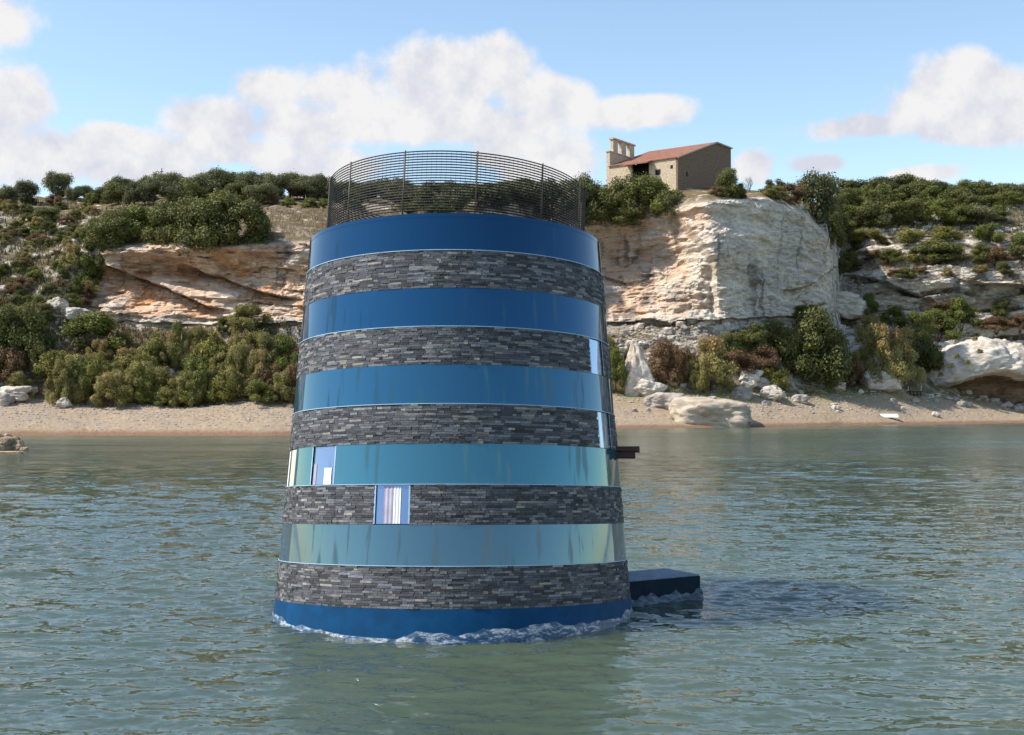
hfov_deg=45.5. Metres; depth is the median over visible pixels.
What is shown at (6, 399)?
rock
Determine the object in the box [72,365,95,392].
green bush
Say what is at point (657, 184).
green bush
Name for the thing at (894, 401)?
rock
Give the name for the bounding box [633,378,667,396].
rock
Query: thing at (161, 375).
olive bush
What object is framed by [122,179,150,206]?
holm oak
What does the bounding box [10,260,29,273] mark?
green bush
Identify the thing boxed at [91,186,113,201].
holm oak
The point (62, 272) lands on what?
evergreen bush
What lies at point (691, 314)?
rock
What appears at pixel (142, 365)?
olive bush
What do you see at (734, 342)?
evergreen bush
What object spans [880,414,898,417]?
rowing boat
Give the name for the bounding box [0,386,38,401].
rock
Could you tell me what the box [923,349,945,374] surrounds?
evergreen bush
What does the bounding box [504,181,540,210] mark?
holm oak
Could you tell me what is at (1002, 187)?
evergreen bush
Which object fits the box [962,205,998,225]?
holm oak
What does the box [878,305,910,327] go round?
green bush
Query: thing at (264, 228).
evergreen bush
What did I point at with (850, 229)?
green bush
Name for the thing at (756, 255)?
hill
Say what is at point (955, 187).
evergreen bush
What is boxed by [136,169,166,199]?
holm oak
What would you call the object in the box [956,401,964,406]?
rock
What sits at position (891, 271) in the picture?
brown shrub
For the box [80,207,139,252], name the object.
evergreen bush
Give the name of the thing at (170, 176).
holm oak
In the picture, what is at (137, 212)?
green bush
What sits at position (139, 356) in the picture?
yellow green shrub
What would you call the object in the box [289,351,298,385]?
green bush
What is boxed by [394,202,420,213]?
green bush
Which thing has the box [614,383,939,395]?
grass
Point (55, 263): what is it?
green bush
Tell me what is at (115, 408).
gravel
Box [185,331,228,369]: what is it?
yellow green shrub
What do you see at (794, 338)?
evergreen bush
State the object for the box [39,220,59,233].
evergreen bush
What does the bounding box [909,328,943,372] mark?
evergreen bush
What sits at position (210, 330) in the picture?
olive bush
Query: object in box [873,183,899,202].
green bush
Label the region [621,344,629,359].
evergreen bush
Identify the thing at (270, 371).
brown shrub
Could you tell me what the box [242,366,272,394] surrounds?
green bush
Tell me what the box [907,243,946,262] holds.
evergreen bush
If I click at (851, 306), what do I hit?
rock
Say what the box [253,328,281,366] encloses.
olive bush
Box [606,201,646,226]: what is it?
evergreen bush
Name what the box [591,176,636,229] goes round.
evergreen bush
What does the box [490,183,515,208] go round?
holm oak
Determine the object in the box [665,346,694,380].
brown shrub
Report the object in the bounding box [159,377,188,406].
olive bush
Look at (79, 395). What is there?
olive bush
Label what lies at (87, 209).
olive bush
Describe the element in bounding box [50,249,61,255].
brown shrub
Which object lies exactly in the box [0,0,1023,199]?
sky
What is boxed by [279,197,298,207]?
green bush
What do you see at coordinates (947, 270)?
olive bush
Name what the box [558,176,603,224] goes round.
holm oak
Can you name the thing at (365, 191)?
holm oak
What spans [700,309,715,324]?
rock
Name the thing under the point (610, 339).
olive bush
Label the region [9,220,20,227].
evergreen bush
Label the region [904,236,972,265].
evergreen bush
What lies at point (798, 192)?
brown shrub
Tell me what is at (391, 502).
window
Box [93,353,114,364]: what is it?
olive bush
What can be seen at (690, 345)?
scree
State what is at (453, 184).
holm oak
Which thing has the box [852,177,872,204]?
evergreen bush
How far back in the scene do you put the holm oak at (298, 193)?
401.33 m
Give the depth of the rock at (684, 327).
409.68 m
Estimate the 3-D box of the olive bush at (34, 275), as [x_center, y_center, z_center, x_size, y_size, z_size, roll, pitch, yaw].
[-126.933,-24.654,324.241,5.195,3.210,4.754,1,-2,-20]
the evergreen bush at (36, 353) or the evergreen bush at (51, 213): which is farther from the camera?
the evergreen bush at (51, 213)
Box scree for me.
[607,320,777,359]
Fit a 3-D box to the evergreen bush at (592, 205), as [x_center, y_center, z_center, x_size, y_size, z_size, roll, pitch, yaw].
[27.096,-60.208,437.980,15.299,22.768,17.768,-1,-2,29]
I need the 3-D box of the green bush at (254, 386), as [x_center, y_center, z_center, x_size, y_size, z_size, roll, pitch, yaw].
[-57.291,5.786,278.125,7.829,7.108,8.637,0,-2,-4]
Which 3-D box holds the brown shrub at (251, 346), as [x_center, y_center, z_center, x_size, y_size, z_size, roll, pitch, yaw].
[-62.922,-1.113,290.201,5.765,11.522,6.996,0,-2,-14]
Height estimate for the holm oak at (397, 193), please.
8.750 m
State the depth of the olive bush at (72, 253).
323.57 m
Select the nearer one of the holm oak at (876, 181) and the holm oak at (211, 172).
the holm oak at (211, 172)
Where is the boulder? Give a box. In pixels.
[927,336,1023,404]
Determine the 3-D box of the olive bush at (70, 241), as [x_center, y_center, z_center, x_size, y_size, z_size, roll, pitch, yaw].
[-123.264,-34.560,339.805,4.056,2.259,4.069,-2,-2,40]
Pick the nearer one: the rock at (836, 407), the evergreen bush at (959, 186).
the rock at (836, 407)
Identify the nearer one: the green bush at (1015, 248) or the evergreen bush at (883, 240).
the green bush at (1015, 248)
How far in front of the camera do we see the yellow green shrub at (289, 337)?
296.11 m
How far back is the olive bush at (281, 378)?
278.08 m
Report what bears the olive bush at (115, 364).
on the hill
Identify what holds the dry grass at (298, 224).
on the hill
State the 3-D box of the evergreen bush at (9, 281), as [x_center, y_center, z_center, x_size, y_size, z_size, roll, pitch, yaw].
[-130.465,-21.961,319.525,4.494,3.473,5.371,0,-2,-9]
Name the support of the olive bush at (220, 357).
on the hill
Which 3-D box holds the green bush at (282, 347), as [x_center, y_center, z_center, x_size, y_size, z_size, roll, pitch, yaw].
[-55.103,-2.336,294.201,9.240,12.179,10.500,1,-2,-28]
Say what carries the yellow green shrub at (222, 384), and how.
on the hill
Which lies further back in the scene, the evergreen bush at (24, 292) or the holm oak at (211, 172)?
the holm oak at (211, 172)
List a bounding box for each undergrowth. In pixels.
[0,197,136,354]
[58,321,301,372]
[853,200,1023,236]
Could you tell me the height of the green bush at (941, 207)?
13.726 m
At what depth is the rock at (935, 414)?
425.69 m
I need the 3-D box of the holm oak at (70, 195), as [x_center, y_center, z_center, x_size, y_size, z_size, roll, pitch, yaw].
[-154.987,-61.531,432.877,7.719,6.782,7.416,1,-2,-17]
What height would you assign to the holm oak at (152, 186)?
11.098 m
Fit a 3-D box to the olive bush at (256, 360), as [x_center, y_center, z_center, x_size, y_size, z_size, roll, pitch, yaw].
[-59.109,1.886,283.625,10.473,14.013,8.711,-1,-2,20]
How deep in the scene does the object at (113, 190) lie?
410.52 m
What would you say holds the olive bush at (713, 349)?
on the hill
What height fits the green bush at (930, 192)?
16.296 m
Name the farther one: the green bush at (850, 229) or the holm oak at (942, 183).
the holm oak at (942, 183)
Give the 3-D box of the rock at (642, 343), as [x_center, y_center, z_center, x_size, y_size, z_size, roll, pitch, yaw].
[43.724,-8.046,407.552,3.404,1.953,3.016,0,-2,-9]
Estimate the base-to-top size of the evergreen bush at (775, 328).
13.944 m
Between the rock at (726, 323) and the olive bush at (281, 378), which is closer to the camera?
the olive bush at (281, 378)
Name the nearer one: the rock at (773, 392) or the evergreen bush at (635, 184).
the rock at (773, 392)
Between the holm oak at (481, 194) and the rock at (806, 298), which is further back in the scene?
the rock at (806, 298)
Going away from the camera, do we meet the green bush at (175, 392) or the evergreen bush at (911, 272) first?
the green bush at (175, 392)
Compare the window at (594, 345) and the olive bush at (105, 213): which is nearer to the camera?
the window at (594, 345)
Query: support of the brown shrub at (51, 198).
on the hill
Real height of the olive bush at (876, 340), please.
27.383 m
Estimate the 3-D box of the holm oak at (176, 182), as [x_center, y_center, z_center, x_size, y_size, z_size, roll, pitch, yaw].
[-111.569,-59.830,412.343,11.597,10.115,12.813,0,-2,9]
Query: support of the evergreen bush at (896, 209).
on the hill
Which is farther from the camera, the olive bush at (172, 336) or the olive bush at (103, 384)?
the olive bush at (172, 336)
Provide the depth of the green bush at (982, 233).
547.73 m
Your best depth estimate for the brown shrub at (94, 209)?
384.15 m
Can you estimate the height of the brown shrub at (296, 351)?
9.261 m
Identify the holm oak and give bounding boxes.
[0,184,19,202]
[14,178,41,202]
[41,171,74,196]
[64,184,82,200]
[70,184,93,196]
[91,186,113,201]
[102,175,134,202]
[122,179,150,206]
[134,176,168,204]
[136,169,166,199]
[150,170,183,195]
[159,179,186,205]
[172,175,195,200]
[178,172,223,197]
[194,165,229,187]
[214,170,249,194]
[234,167,263,196]
[242,182,280,204]
[257,170,267,185]
[262,173,291,197]
[278,168,306,198]
[289,175,314,199]
[291,179,328,198]
[306,171,328,200]
[323,181,343,201]
[334,179,355,202]
[347,182,387,202]
[364,177,388,185]
[377,178,414,199]
[381,183,414,202]
[421,181,449,195]
[432,187,470,209]
[441,179,462,190]
[462,184,498,208]
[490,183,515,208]
[502,178,534,184]
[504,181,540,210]
[521,178,561,214]
[546,180,589,223]
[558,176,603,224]
[786,167,841,229]
[860,174,899,189]
[880,172,916,193]
[929,178,947,190]
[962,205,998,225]
[1006,181,1023,193]
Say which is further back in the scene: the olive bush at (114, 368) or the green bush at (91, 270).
the green bush at (91, 270)
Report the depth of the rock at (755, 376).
401.93 m
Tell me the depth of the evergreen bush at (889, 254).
539.10 m
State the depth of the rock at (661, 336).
408.46 m
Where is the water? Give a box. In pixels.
[0,423,1023,734]
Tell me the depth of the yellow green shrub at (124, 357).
289.25 m
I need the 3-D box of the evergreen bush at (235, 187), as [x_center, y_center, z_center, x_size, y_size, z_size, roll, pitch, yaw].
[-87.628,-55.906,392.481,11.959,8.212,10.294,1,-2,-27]
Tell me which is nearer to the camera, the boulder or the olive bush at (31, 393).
the olive bush at (31, 393)
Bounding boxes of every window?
[286,449,296,485]
[310,446,335,484]
[373,485,410,523]
[589,338,603,375]
[597,411,611,448]
[655,169,660,174]
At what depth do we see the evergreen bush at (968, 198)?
600.22 m
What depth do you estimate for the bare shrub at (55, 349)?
294.52 m
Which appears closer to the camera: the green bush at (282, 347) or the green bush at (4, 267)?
the green bush at (282, 347)
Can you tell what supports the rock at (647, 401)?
on the hill
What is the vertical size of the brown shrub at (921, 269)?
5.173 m
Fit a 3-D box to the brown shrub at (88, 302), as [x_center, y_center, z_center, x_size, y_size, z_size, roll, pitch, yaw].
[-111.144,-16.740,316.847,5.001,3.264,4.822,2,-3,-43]
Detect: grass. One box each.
[266,205,560,236]
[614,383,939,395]
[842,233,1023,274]
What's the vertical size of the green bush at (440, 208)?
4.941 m
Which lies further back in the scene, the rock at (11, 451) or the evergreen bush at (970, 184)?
the evergreen bush at (970, 184)
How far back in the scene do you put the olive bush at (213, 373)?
283.54 m
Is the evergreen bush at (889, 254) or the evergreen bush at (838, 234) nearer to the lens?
the evergreen bush at (838, 234)
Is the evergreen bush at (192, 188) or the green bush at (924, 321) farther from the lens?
the green bush at (924, 321)
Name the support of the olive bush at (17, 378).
on the hill
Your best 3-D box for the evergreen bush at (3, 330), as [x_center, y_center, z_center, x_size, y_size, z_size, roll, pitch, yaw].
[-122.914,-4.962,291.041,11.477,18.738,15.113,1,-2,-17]
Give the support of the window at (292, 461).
in the round tower
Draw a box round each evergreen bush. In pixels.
[0,301,61,362]
[0,308,14,377]
[5,277,13,286]
[8,295,25,305]
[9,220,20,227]
[13,287,28,296]
[17,228,32,236]
[20,203,33,213]
[21,225,36,233]
[23,294,34,301]
[25,207,60,221]
[26,341,49,379]
[36,302,54,318]
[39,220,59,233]
[39,282,61,294]
[39,309,55,321]
[42,216,52,222]
[42,238,53,245]
[45,293,67,300]
[50,230,66,241]
[53,201,67,208]
[56,268,69,277]
[65,293,83,306]
[67,223,79,231]
[68,231,82,242]
[79,225,88,236]
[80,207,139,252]
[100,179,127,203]
[139,197,181,243]
[152,194,202,245]
[168,187,244,256]
[178,179,208,203]
[203,193,275,251]
[215,315,234,331]
[220,181,252,202]
[242,207,273,236]
[407,186,438,208]
[574,171,602,227]
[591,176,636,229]
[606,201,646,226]
[613,169,658,223]
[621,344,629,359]
[647,188,685,218]
[712,166,743,197]
[717,331,748,358]
[731,321,770,352]
[760,314,790,353]
[765,178,786,193]
[773,323,816,377]
[781,301,855,389]
[813,318,853,384]
[827,193,850,231]
[827,201,847,251]
[835,178,857,194]
[835,186,862,206]
[838,256,851,275]
[847,184,887,205]
[849,241,862,250]
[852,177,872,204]
[852,198,892,228]
[866,198,914,228]
[876,248,906,264]
[878,236,890,244]
[890,197,930,226]
[891,183,924,202]
[893,266,918,278]
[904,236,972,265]
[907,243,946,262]
[908,177,940,192]
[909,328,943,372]
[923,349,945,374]
[941,183,962,197]
[945,187,966,207]
[950,179,982,195]
[950,190,989,207]
[954,184,969,191]
[969,242,994,263]
[975,179,1000,195]
[984,182,1009,202]
[986,209,1010,221]
[988,298,1012,317]
[995,261,1013,273]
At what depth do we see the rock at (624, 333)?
411.46 m
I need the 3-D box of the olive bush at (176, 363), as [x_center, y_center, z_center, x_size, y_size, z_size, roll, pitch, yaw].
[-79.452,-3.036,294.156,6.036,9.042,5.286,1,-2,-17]
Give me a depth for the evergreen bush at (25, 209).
405.20 m
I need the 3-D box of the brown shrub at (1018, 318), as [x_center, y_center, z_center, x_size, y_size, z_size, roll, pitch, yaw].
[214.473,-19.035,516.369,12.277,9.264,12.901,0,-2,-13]
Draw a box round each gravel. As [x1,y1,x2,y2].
[0,399,293,430]
[614,388,1022,421]
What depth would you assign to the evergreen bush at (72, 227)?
359.63 m
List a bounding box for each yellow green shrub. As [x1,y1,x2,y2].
[28,349,70,379]
[84,352,112,398]
[116,350,146,370]
[125,352,160,373]
[139,331,182,366]
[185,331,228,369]
[209,370,241,402]
[236,330,272,349]
[269,331,296,363]
[758,363,790,389]
[824,374,843,388]
[847,227,882,242]
[894,227,928,243]
[929,225,967,241]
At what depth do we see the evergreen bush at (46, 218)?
377.95 m
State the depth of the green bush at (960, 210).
572.29 m
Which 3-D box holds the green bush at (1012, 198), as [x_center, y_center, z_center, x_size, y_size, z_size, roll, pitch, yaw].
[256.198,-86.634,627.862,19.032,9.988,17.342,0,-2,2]
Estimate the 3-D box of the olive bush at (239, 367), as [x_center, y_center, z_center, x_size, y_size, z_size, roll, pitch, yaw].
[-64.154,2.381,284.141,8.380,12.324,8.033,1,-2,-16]
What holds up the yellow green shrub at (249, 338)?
on the hill
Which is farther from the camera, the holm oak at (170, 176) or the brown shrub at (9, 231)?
the holm oak at (170, 176)
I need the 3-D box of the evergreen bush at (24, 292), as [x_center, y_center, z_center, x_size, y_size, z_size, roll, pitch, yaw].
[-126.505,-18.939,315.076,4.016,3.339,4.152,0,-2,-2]
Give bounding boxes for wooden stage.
[907,385,922,396]
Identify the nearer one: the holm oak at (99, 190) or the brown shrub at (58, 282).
the brown shrub at (58, 282)
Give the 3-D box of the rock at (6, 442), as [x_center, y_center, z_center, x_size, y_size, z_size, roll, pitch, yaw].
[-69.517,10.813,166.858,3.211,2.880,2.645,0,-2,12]
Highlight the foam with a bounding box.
[272,606,632,644]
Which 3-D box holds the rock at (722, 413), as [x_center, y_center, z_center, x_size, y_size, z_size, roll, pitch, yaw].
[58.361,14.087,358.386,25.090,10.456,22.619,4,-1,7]
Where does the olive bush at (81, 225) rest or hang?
on the hill
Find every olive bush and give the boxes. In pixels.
[0,199,12,209]
[0,232,16,244]
[3,203,22,213]
[4,370,33,385]
[15,251,34,262]
[17,248,36,256]
[25,269,43,279]
[26,216,43,227]
[27,391,37,398]
[28,238,41,246]
[43,357,71,405]
[56,243,82,270]
[58,357,90,404]
[61,239,72,246]
[64,352,85,362]
[74,223,87,231]
[78,202,90,210]
[80,280,100,291]
[83,206,92,213]
[85,336,113,365]
[87,370,127,407]
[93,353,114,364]
[100,208,116,218]
[104,370,135,402]
[106,360,123,371]
[108,364,124,371]
[112,345,144,370]
[122,358,155,396]
[143,363,175,404]
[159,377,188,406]
[162,330,183,365]
[168,366,207,407]
[170,338,191,369]
[184,323,209,365]
[193,326,220,368]
[198,367,219,401]
[207,351,228,370]
[209,349,228,374]
[218,353,245,398]
[224,303,278,336]
[225,328,242,352]
[225,341,253,396]
[239,347,273,397]
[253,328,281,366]
[253,347,275,368]
[264,371,295,404]
[607,334,619,353]
[680,351,710,392]
[687,334,739,391]
[756,184,791,199]
[846,346,870,380]
[852,319,911,387]
[853,312,888,347]
[879,324,927,387]
[940,267,953,274]
[972,265,989,272]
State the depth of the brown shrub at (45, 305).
304.30 m
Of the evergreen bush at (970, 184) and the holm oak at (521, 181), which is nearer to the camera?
the holm oak at (521, 181)
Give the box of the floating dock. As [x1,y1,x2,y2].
[628,568,699,599]
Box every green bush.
[0,263,12,276]
[1,226,17,234]
[2,304,44,327]
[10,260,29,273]
[19,213,31,220]
[24,271,43,280]
[27,266,39,270]
[29,295,46,306]
[30,229,48,238]
[49,260,65,269]
[51,360,95,398]
[56,308,132,352]
[66,276,84,292]
[68,208,84,218]
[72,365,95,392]
[77,261,104,286]
[79,229,111,273]
[82,192,99,204]
[82,354,93,394]
[99,199,110,203]
[102,367,126,400]
[107,204,160,241]
[122,363,154,403]
[127,377,152,403]
[139,362,162,403]
[145,391,168,406]
[166,316,187,364]
[166,374,194,406]
[171,368,208,405]
[182,352,211,399]
[202,376,222,403]
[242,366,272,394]
[245,379,274,404]
[267,332,293,372]
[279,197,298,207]
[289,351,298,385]
[299,198,318,208]
[316,198,332,207]
[341,199,366,210]
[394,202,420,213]
[422,203,454,212]
[610,344,629,392]
[633,174,673,215]
[734,182,746,198]
[790,304,832,318]
[839,250,865,272]
[842,203,858,221]
[844,221,856,242]
[863,292,880,315]
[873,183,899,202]
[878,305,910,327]
[899,309,936,340]
[908,185,954,208]
[915,198,964,224]
[915,308,964,341]
[942,205,978,226]
[943,296,983,331]
[971,221,1006,243]
[982,193,1012,210]
[999,190,1023,205]
[1005,232,1023,260]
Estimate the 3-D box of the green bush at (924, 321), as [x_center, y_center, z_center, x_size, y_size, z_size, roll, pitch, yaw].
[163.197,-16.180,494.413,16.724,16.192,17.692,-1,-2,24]
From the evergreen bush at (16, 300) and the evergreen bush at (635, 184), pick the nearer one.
the evergreen bush at (16, 300)
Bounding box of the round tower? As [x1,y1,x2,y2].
[274,150,639,638]
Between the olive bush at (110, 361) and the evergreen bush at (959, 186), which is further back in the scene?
the evergreen bush at (959, 186)
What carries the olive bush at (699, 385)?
on the hill
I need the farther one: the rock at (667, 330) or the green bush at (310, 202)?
the rock at (667, 330)
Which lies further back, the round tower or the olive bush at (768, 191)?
the olive bush at (768, 191)
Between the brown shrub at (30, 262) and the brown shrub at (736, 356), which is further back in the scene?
the brown shrub at (736, 356)
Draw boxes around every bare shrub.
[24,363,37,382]
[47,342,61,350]
[279,315,287,328]
[742,176,752,191]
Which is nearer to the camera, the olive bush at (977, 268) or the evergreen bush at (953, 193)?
the olive bush at (977, 268)
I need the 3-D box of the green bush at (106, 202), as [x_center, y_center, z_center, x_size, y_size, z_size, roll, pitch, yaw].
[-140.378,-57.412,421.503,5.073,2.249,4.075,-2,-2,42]
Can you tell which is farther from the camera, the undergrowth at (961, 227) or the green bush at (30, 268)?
the undergrowth at (961, 227)
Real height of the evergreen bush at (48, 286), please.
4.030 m
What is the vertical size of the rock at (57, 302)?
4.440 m
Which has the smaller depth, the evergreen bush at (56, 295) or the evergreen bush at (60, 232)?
the evergreen bush at (56, 295)
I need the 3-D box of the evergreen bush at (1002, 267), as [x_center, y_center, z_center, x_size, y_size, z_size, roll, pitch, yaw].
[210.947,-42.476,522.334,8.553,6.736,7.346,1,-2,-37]
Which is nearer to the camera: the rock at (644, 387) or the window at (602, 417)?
the window at (602, 417)
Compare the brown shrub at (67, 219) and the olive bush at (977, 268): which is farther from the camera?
the olive bush at (977, 268)
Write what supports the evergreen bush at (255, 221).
on the hill
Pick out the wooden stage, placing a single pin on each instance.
(916, 394)
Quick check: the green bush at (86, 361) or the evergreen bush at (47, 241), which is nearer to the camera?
the green bush at (86, 361)
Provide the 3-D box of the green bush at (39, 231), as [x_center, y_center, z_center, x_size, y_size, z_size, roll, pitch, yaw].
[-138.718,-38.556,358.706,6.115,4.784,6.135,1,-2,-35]
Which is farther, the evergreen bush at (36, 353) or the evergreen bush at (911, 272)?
the evergreen bush at (911, 272)
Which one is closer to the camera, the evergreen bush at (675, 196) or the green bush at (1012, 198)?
the evergreen bush at (675, 196)
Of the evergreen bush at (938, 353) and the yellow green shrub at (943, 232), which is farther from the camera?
the yellow green shrub at (943, 232)
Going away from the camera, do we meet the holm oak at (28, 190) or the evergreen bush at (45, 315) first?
the evergreen bush at (45, 315)
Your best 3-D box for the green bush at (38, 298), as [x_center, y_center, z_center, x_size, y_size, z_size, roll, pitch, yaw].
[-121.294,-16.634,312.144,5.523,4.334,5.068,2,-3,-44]
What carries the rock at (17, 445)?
in the water
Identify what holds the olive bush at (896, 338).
on the hill
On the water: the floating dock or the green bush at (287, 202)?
the floating dock
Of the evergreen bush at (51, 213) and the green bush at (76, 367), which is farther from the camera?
the evergreen bush at (51, 213)
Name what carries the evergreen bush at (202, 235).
on the hill
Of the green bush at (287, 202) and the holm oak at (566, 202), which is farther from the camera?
the holm oak at (566, 202)
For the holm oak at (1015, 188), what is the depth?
642.32 m
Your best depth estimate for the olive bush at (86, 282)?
320.36 m
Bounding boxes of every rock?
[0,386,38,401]
[0,392,14,405]
[0,436,13,450]
[0,451,23,452]
[11,440,24,450]
[19,447,28,450]
[47,297,69,310]
[56,397,71,407]
[59,307,91,320]
[614,338,622,343]
[619,329,629,336]
[623,340,654,395]
[629,326,638,330]
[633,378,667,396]
[637,323,644,328]
[638,340,647,345]
[643,397,651,405]
[644,392,686,409]
[659,333,666,338]
[663,327,672,334]
[666,335,675,341]
[668,396,752,427]
[676,321,684,326]
[680,325,688,330]
[680,383,686,388]
[687,310,698,323]
[697,322,707,326]
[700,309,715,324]
[722,321,730,326]
[722,325,729,329]
[731,386,752,399]
[738,369,763,381]
[741,376,757,388]
[756,377,771,388]
[759,385,785,400]
[791,394,808,403]
[796,291,827,305]
[830,382,845,391]
[831,405,839,409]
[836,291,867,319]
[858,370,901,392]
[889,398,897,404]
[911,398,919,402]
[925,394,933,398]
[931,411,939,416]
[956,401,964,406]
[1004,401,1013,407]
[1013,405,1023,410]
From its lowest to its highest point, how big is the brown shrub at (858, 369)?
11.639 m
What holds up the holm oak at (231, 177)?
on the hill
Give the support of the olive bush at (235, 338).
on the hill
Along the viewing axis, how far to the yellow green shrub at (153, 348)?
292.16 m
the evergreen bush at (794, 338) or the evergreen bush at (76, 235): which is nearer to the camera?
the evergreen bush at (76, 235)
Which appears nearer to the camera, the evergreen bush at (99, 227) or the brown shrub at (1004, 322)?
the evergreen bush at (99, 227)
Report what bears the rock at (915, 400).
on the hill
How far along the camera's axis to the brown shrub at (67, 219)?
375.92 m
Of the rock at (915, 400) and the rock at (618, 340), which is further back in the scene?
the rock at (915, 400)
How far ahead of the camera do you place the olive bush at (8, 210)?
403.50 m
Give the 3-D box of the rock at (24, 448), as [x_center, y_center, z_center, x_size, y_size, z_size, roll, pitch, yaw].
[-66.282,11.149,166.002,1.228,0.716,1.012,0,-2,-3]
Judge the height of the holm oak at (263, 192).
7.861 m
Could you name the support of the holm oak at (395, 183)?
on the hill
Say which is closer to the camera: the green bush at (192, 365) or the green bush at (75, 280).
the green bush at (192, 365)
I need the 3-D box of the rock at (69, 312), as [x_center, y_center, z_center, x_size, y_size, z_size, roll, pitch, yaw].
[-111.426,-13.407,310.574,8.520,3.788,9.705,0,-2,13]
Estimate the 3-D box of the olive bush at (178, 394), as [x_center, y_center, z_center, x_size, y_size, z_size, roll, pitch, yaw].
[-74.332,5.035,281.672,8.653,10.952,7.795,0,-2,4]
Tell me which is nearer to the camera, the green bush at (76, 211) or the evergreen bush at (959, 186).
the green bush at (76, 211)
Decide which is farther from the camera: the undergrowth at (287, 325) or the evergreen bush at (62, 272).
the evergreen bush at (62, 272)
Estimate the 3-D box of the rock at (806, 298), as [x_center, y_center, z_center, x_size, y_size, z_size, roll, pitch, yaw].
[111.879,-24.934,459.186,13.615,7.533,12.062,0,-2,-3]
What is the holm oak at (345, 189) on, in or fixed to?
on the hill
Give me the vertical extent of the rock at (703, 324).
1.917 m
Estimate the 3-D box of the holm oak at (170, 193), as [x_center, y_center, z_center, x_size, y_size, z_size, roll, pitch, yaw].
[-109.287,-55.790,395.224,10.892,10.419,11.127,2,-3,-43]
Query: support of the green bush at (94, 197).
on the hill
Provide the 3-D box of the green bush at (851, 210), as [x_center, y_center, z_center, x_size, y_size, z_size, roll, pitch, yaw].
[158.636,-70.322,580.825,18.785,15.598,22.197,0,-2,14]
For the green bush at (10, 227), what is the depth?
360.50 m
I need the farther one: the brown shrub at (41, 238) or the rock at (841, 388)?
the rock at (841, 388)
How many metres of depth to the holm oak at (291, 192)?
402.35 m
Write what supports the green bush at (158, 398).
on the hill
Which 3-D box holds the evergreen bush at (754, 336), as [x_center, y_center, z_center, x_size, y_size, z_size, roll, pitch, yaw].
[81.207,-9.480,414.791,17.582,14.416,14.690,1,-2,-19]
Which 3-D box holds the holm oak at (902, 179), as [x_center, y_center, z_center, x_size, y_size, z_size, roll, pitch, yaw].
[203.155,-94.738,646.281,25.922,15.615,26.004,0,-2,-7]
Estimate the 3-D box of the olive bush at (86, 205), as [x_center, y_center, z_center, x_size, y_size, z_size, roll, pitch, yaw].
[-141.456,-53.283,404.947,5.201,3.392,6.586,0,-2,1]
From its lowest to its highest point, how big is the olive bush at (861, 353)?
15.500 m
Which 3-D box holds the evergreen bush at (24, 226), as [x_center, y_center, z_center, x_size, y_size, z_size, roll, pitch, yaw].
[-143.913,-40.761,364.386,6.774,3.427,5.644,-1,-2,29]
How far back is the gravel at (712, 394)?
412.05 m
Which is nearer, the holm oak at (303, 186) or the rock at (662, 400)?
the rock at (662, 400)
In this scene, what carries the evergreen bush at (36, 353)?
on the hill
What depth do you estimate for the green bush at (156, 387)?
282.05 m
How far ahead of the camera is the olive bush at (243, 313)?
300.78 m
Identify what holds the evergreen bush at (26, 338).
on the hill
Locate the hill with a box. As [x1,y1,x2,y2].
[0,187,1023,435]
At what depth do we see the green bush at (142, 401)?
281.85 m
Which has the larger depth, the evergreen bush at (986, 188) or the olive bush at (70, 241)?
the evergreen bush at (986, 188)
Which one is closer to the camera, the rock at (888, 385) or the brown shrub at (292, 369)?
the brown shrub at (292, 369)
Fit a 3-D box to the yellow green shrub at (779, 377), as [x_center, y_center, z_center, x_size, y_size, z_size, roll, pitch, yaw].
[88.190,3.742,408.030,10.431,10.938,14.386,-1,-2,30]
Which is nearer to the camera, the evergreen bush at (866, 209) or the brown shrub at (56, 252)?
the brown shrub at (56, 252)
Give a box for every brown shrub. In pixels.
[0,228,16,239]
[0,297,9,306]
[0,346,28,382]
[2,283,19,294]
[11,257,35,267]
[12,276,34,291]
[25,233,47,244]
[34,303,53,311]
[44,194,63,205]
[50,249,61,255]
[54,279,67,286]
[57,216,77,225]
[77,297,93,307]
[78,284,97,299]
[90,207,101,214]
[242,341,255,369]
[242,364,285,398]
[268,193,278,204]
[282,361,297,403]
[283,345,298,370]
[645,337,684,384]
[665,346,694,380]
[708,186,726,195]
[723,349,757,375]
[747,343,780,372]
[781,182,809,202]
[844,359,867,386]
[861,249,881,261]
[885,269,898,275]
[910,266,929,274]
[922,301,955,314]
[977,245,1010,265]
[979,316,1019,334]
[1010,312,1023,332]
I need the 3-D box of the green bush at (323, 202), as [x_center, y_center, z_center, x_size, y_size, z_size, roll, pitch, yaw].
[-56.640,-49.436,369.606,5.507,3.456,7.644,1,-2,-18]
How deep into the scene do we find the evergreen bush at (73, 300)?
312.08 m
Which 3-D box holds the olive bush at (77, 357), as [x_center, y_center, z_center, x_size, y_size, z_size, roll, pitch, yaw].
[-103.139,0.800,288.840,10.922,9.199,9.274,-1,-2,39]
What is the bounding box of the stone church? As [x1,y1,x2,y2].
[605,137,732,189]
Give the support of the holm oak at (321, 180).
on the hill
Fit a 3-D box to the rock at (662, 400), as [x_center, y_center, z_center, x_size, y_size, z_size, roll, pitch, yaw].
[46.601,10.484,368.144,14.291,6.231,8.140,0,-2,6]
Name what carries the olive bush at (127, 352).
on the hill

